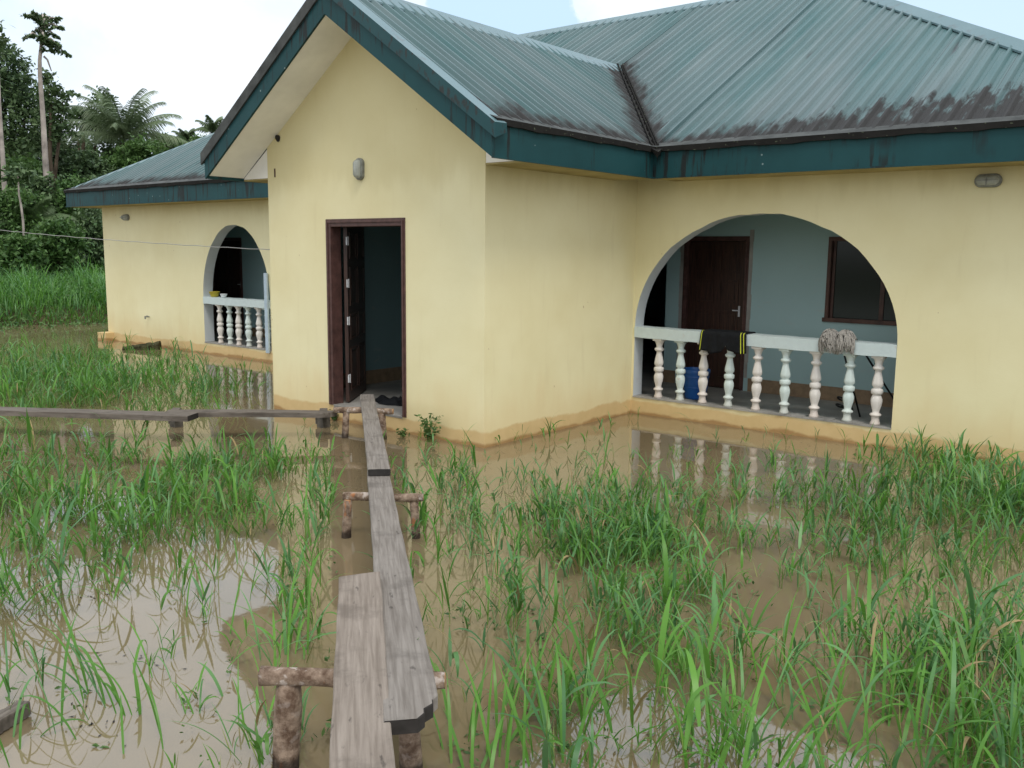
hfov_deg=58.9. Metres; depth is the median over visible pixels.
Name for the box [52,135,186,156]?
woodland
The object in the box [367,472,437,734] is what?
plank
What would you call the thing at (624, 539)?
grass
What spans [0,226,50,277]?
bush
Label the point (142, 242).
clothes line
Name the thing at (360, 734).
plank
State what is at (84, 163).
tree
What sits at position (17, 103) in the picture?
broadleaf tree
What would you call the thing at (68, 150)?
tree
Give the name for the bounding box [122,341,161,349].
slab
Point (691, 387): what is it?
bucket
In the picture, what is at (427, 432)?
weed
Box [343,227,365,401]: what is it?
front door
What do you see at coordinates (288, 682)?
trestle
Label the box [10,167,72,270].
bush
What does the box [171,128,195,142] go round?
palm
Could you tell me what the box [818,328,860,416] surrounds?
mop
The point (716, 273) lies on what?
veranda door
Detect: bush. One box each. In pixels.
[0,184,49,238]
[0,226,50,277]
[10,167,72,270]
[24,213,97,279]
[40,169,101,269]
[64,208,104,272]
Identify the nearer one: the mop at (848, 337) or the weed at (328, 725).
the weed at (328, 725)
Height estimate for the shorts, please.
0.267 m
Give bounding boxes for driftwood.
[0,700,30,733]
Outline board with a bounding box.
[263,273,269,352]
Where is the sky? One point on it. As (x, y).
(199, 56)
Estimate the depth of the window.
10.84 m
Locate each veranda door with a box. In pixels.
[214,241,241,332]
[686,241,745,388]
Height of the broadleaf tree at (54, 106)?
9.518 m
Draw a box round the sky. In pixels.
[0,0,1023,154]
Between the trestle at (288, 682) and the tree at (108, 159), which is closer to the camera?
the trestle at (288, 682)
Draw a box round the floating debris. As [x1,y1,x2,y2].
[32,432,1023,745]
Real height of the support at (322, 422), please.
0.650 m
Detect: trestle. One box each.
[258,666,445,767]
[333,407,393,439]
[341,492,423,538]
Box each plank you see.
[0,407,197,421]
[165,409,336,417]
[329,571,394,767]
[360,394,390,475]
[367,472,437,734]
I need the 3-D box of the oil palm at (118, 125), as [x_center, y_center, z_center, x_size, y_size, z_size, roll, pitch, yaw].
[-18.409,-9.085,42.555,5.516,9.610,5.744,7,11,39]
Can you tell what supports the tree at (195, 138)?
on the ground at (41, 318)
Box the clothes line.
[2,230,269,249]
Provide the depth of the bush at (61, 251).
29.86 m
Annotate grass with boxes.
[0,327,1023,767]
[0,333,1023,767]
[0,477,1023,767]
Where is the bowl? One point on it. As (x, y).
(214, 293)
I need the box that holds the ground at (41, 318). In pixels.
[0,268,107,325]
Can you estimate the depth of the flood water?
5.26 m
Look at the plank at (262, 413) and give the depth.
9.42 m
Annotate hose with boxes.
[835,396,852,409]
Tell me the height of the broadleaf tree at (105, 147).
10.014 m
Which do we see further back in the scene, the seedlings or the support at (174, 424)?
the support at (174, 424)
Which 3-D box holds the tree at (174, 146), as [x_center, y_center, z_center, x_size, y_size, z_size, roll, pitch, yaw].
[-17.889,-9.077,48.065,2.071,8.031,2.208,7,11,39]
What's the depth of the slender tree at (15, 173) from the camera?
29.24 m
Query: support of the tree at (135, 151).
on the ground at (41, 318)
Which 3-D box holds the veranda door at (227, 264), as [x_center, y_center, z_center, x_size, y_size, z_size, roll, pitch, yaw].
[-5.934,-2.033,19.038,1.030,1.920,0.089,7,11,39]
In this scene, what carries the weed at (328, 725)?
in the flood water
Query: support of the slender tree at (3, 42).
on the ground at (41, 318)
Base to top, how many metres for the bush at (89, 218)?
3.744 m
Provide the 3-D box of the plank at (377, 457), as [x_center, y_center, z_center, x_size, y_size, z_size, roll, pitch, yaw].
[-1.269,0.382,8.210,0.161,0.055,3.732,-1,8,-10]
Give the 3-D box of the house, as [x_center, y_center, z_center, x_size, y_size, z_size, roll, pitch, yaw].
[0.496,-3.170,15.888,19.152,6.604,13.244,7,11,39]
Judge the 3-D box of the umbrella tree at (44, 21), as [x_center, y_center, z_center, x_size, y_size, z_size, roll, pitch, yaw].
[-17.719,-8.676,34.774,1.887,11.071,1.720,7,11,39]
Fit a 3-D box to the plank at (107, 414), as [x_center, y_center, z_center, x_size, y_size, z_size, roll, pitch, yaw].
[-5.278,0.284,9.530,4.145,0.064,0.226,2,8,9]
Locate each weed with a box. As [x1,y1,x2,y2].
[325,718,331,732]
[396,428,409,437]
[414,413,440,441]
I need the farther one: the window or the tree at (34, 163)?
the tree at (34, 163)
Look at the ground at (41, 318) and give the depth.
23.58 m
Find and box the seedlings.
[3,451,1022,767]
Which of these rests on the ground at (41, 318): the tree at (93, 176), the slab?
the tree at (93, 176)
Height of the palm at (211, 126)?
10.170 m
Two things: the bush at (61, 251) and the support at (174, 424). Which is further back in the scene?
the bush at (61, 251)
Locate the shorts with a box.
[698,329,755,353]
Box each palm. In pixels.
[0,196,76,271]
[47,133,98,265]
[57,85,187,150]
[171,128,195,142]
[194,115,222,133]
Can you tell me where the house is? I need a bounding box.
[63,0,1023,466]
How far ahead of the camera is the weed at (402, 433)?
9.58 m
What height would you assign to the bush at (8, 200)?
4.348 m
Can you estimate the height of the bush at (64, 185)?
5.015 m
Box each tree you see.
[0,20,16,214]
[0,41,83,190]
[0,151,57,192]
[0,157,43,235]
[20,9,71,271]
[20,67,80,190]
[52,143,77,187]
[56,145,113,269]
[64,85,125,268]
[76,167,118,240]
[93,151,146,172]
[103,132,170,171]
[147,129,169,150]
[159,138,183,150]
[189,133,206,141]
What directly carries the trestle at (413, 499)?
on the ground at (41, 318)
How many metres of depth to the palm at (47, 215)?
32.14 m
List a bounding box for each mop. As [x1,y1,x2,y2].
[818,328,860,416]
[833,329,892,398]
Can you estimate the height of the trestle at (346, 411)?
0.786 m
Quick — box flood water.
[0,323,1023,767]
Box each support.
[168,408,182,427]
[315,408,329,427]
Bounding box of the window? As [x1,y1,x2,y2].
[822,237,896,325]
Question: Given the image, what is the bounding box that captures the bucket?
[683,367,710,399]
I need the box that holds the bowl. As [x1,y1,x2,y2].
[209,291,219,296]
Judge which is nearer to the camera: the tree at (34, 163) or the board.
the board

